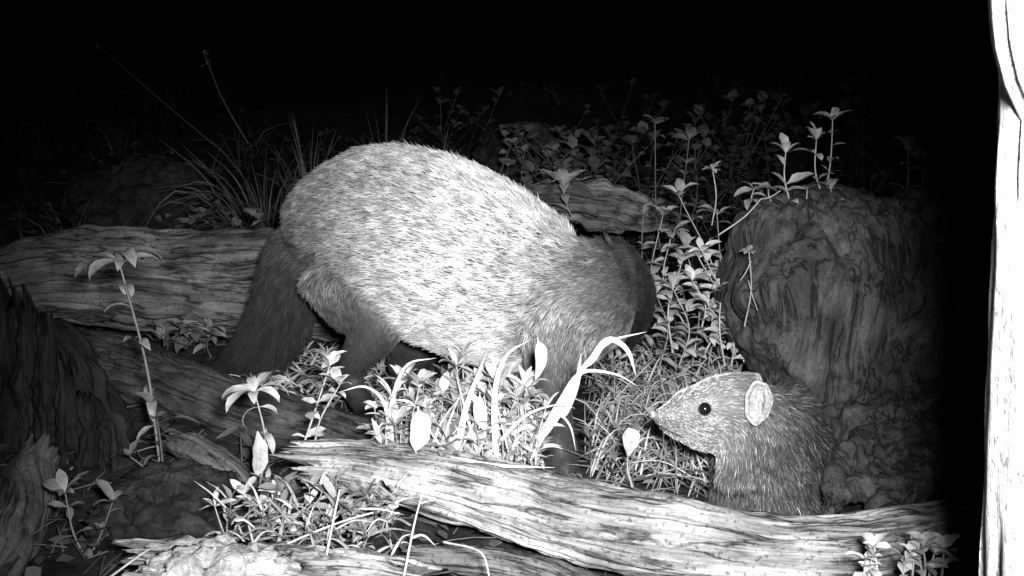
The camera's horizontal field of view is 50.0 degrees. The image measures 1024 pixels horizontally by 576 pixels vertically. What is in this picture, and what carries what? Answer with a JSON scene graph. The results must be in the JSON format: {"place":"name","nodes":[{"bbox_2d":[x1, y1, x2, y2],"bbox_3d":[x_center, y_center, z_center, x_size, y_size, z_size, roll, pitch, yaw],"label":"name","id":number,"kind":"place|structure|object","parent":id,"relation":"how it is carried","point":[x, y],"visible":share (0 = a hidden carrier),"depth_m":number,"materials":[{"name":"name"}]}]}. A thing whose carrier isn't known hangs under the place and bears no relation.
{"place":"outdoors","nodes":[
{"label":"outdoors","id":0,"kind":"place"},
{"bbox_2d":[0,0,987,7],"label":"sky","id":1,"kind":"structure","parent":0,"point":[148,3],"materials":[{"name":"black"}]},
{"bbox_2d":[0,3,998,575],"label":"ground","id":2,"kind":"structure","parent":0,"point":[340,69],"depth_m":7.03,"materials":[{"name":"soil"}]},
{"bbox_2d":[0,431,60,575],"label":"fallen log","id":3,"kind":"object","parent":2,"relation":"on","point":[27,496],"visible":0.92,"depth_m":1.26,"materials":[{"name":"grey wood"}]},
{"bbox_2d":[0,275,133,476],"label":"bark stump","id":4,"kind":"object","parent":2,"relation":"on","point":[60,389],"visible":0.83,"depth_m":1.51,"materials":[{"name":"grey wood"}]},
{"bbox_2d":[43,469,129,555],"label":"leafy weed","id":5,"kind":"object","parent":2,"relation":"on","point":[58,483],"visible":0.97,"depth_m":1.25,"materials":[{"name":"grey plant"}]},
{"bbox_2d":[75,247,198,460],"bbox_3d":[-0.490,0.090,1.429,0.115,0.308,0.098,5,16,18],"label":"leafy weed","id":6,"kind":"object","parent":2,"relation":"on","point":[131,255],"visible":0.98,"depth_m":1.39,"materials":[{"name":"grey plant"}]},
{"bbox_2d":[111,392,177,474],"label":"leafy weed","id":7,"kind":"object","parent":2,"relation":"on","point":[146,396],"visible":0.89,"depth_m":1.41,"materials":[{"name":"grey plant"}]},
{"bbox_2d":[58,154,236,230],"bbox_3d":[-0.970,-0.198,2.947,0.484,0.324,0.343,0,15,0],"label":"rock","id":8,"kind":"object","parent":2,"relation":"on","point":[129,182],"visible":0.52,"depth_m":2.83,"materials":[{"name":"grey stone"}]},
{"bbox_2d":[0,224,345,341],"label":"fallen log","id":9,"kind":"object","parent":2,"relation":"on","point":[201,275],"visible":0.45,"depth_m":1.88,"materials":[{"name":"grey wood"}]},
{"bbox_2d":[82,457,265,556],"bbox_3d":[-0.410,0.272,1.313,0.198,0.120,0.192,-11,18,-35],"label":"rock","id":10,"kind":"object","parent":2,"relation":"on","point":[163,500],"visible":0.5,"depth_m":1.27,"materials":[{"name":"grey stone"}]},
{"bbox_2d":[222,370,290,485],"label":"leafy weed","id":11,"kind":"object","parent":10,"relation":"on","point":[260,455],"visible":0.98,"depth_m":1.27,"materials":[{"name":"white plant"}]},
{"bbox_2d":[142,206,264,357],"bbox_3d":[-0.581,-0.003,1.959,0.227,0.237,0.330,0,15,0],"label":"leafy weed","id":12,"kind":"object","parent":2,"relation":"on","point":[162,331],"visible":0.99,"depth_m":1.88,"materials":[{"name":"grey plant"}]},
{"bbox_2d":[152,429,271,516],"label":"broken branch","id":13,"kind":"object","parent":2,"relation":"on","point":[199,449],"visible":0.53,"depth_m":1.40,"materials":[{"name":"grey wood"}]},
{"bbox_2d":[121,533,308,575],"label":"crumbly rock","id":14,"kind":"object","parent":2,"relation":"on","point":[222,554],"visible":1,"depth_m":0.96,"materials":[{"name":"white stone"}]},
{"bbox_2d":[78,328,376,449],"bbox_3d":[-0.437,0.159,1.621,0.753,0.125,0.112,7,17,25],"label":"fallen log","id":15,"kind":"object","parent":2,"relation":"on","point":[190,388],"visible":0.55,"depth_m":1.59,"materials":[{"name":"grey wood"}]},
{"bbox_2d":[140,113,340,229],"bbox_3d":[-0.621,-0.215,2.698,0.560,0.374,0.824,0,15,0],"label":"grass tuft","id":16,"kind":"object","parent":2,"relation":"on","point":[265,219],"visible":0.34,"depth_m":2.62,"materials":[{"name":"grey plant"}]},
{"bbox_2d":[107,535,455,575],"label":"rotten branch","id":17,"kind":"object","parent":2,"relation":"on","point":[314,560],"visible":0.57,"depth_m":1.12,"materials":[{"name":"grey wood"}]},
{"bbox_2d":[110,486,489,575],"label":"dry stalks","id":18,"kind":"object","parent":2,"relation":"on","point":[306,535],"visible":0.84,"depth_m":1.12,"materials":[{"name":"white plant"}]},
{"bbox_2d":[292,350,351,439],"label":"leafy weed","id":19,"kind":"object","parent":2,"relation":"on","point":[336,376],"visible":0.99,"depth_m":1.32,"materials":[{"name":"white plant"}]},
{"bbox_2d":[196,467,455,554],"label":"tangled weeds","id":20,"kind":"object","parent":2,"relation":"on","point":[277,485],"visible":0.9,"depth_m":1.17,"materials":[{"name":"grey plant"}]},
{"bbox_2d":[353,89,471,160],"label":"grass tuft","id":21,"kind":"object","parent":2,"relation":"on","point":[386,133],"visible":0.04,"depth_m":3.42,"materials":[{"name":"grey plant"}]},
{"bbox_2d":[207,140,657,476],"bbox_3d":[-0.141,0.000,1.679,0.717,0.442,0.411,7,16,23],"label":"mongoose","id":22,"kind":"object","parent":2,"relation":"on","point":[402,255],"visible":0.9,"depth_m":1.51},
{"bbox_2d":[357,337,564,468],"bbox_3d":[-0.063,0.149,1.320,0.251,0.213,0.153,0,15,0],"label":"leafy clump","id":23,"kind":"object","parent":2,"relation":"on","point":[415,432],"visible":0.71,"depth_m":1.29,"materials":[{"name":"white plant"}]},
{"bbox_2d":[229,322,747,500],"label":"grass","id":24,"kind":"structure","parent":2,"relation":"on","point":[617,415],"depth_m":1.58,"materials":[{"name":"grey plant"}]},
{"bbox_2d":[0,58,997,340],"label":"undergrowth","id":25,"kind":"object","parent":2,"relation":"on","point":[250,150],"visible":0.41,"depth_m":4.10,"materials":[{"name":"black plant"}]},
{"bbox_2d":[95,43,247,156],"bbox_3d":[-0.840,-0.471,2.713,0.429,0.256,0.103,8,17,26],"label":"dried flower stalk","id":26,"kind":"object","parent":25,"relation":"on","point":[98,47],"visible":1,"depth_m":2.67,"materials":[{"name":"grey plant"}]},
{"bbox_2d":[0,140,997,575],"bbox_3d":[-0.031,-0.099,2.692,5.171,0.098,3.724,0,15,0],"label":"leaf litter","id":27,"kind":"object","parent":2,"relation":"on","point":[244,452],"visible":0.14,"depth_m":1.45,"materials":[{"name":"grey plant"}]},
{"bbox_2d":[615,428,641,486],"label":"leafy weed","id":28,"kind":"object","parent":27,"relation":"on","point":[630,437],"visible":1,"depth_m":1.27,"materials":[{"name":"white plant"}]},
{"bbox_2d":[399,544,600,575],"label":"broken branch","id":29,"kind":"object","parent":2,"relation":"on","point":[462,561],"visible":0.86,"depth_m":1.18,"materials":[{"name":"grey wood"}]},
{"bbox_2d":[471,121,572,184],"bbox_3d":[0.032,-0.375,3.120,0.294,0.208,0.233,0,15,0],"label":"rock","id":30,"kind":"object","parent":2,"relation":"on","point":[486,152],"visible":0.43,"depth_m":3.03,"materials":[{"name":"grey stone"}]},
{"bbox_2d":[538,168,598,215],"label":"leafy weed","id":31,"kind":"object","parent":2,"relation":"on","point":[563,177],"visible":1,"depth_m":2.13,"materials":[{"name":"grey plant"}]},
{"bbox_2d":[521,174,684,233],"bbox_3d":[0.155,-0.170,2.242,0.414,0.117,0.111,2,15,7],"label":"fallen log","id":32,"kind":"object","parent":2,"relation":"on","point":[613,206],"visible":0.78,"depth_m":2.21,"materials":[{"name":"grey wood"}]},
{"bbox_2d":[268,438,982,575],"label":"fallen log","id":33,"kind":"object","parent":2,"relation":"on","point":[584,522],"visible":0.92,"depth_m":1.17,"materials":[{"name":"grey wood"}]},
{"bbox_2d":[340,332,643,467],"bbox_3d":[-0.023,0.132,1.257,0.348,0.171,0.080,0,15,0],"label":"grass tuft","id":34,"kind":"object","parent":33,"relation":"on","point":[562,407],"visible":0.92,"depth_m":1.27,"materials":[{"name":"white plant"}]},
{"bbox_2d":[631,114,744,365],"bbox_3d":[0.263,-0.054,1.734,0.153,0.403,0.410,-2,15,-7],"label":"leafy weed","id":35,"kind":"object","parent":2,"relation":"on","point":[674,278],"visible":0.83,"depth_m":1.67,"materials":[{"name":"grey plant"}]},
{"bbox_2d":[702,161,720,224],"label":"dried flower stalk","id":36,"kind":"object","parent":35,"relation":"attached to","point":[713,168],"visible":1,"depth_m":1.61,"materials":[{"name":"grey plant"}]},
{"bbox_2d":[403,72,997,275],"bbox_3d":[0.346,-0.351,2.936,1.847,0.455,1.142,5,16,19],"label":"leafy shrub","id":37,"kind":"object","parent":2,"relation":"on","point":[594,162],"visible":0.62,"depth_m":2.82,"materials":[{"name":"grey plant"}]},
{"bbox_2d":[649,371,841,515],"bbox_3d":[0.397,0.214,1.535,0.168,0.387,0.762,8,17,28],"label":"mongoose","id":38,"kind":"object","parent":2,"relation":"on","point":[769,445],"visible":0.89,"depth_m":1.24},
{"bbox_2d":[714,173,994,514],"bbox_3d":[0.599,0.141,1.509,0.606,0.550,0.544,0,15,0],"label":"tree stump","id":39,"kind":"object","parent":2,"relation":"on","point":[867,322],"visible":0.72,"depth_m":1.48,"materials":[{"name":"grey wood"}]},
{"bbox_2d":[739,245,757,326],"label":"dried flower stalk","id":40,"kind":"object","parent":39,"relation":"attached to","point":[748,248],"visible":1,"depth_m":1.47,"materials":[{"name":"grey plant"}]},
{"bbox_2d":[718,191,779,234],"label":"dried flower stalk","id":41,"kind":"object","parent":39,"relation":"attached to","point":[746,214],"visible":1,"depth_m":1.44,"materials":[{"name":"grey plant"}]},
{"bbox_2d":[734,107,851,209],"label":"leafy weed","id":42,"kind":"object","parent":39,"relation":"on","point":[786,147],"visible":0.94,"depth_m":1.52,"materials":[{"name":"grey plant"}]},
{"bbox_2d":[882,135,940,188],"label":"leafy weed","id":43,"kind":"object","parent":39,"relation":"on","point":[918,151],"visible":0.85,"depth_m":1.76,"materials":[{"name":"grey plant"}]},
{"bbox_2d":[844,531,962,575],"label":"leafy weed","id":44,"kind":"object","parent":2,"relation":"on","point":[939,543],"visible":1,"depth_m":1.03,"materials":[{"name":"white plant"}]},
{"bbox_2d":[978,0,1023,575],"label":"tree trunk","id":45,"kind":"object","parent":2,"relation":"on","point":[1001,553],"visible":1,"depth_m":0.50,"materials":[{"name":"white plant"}]}
]}

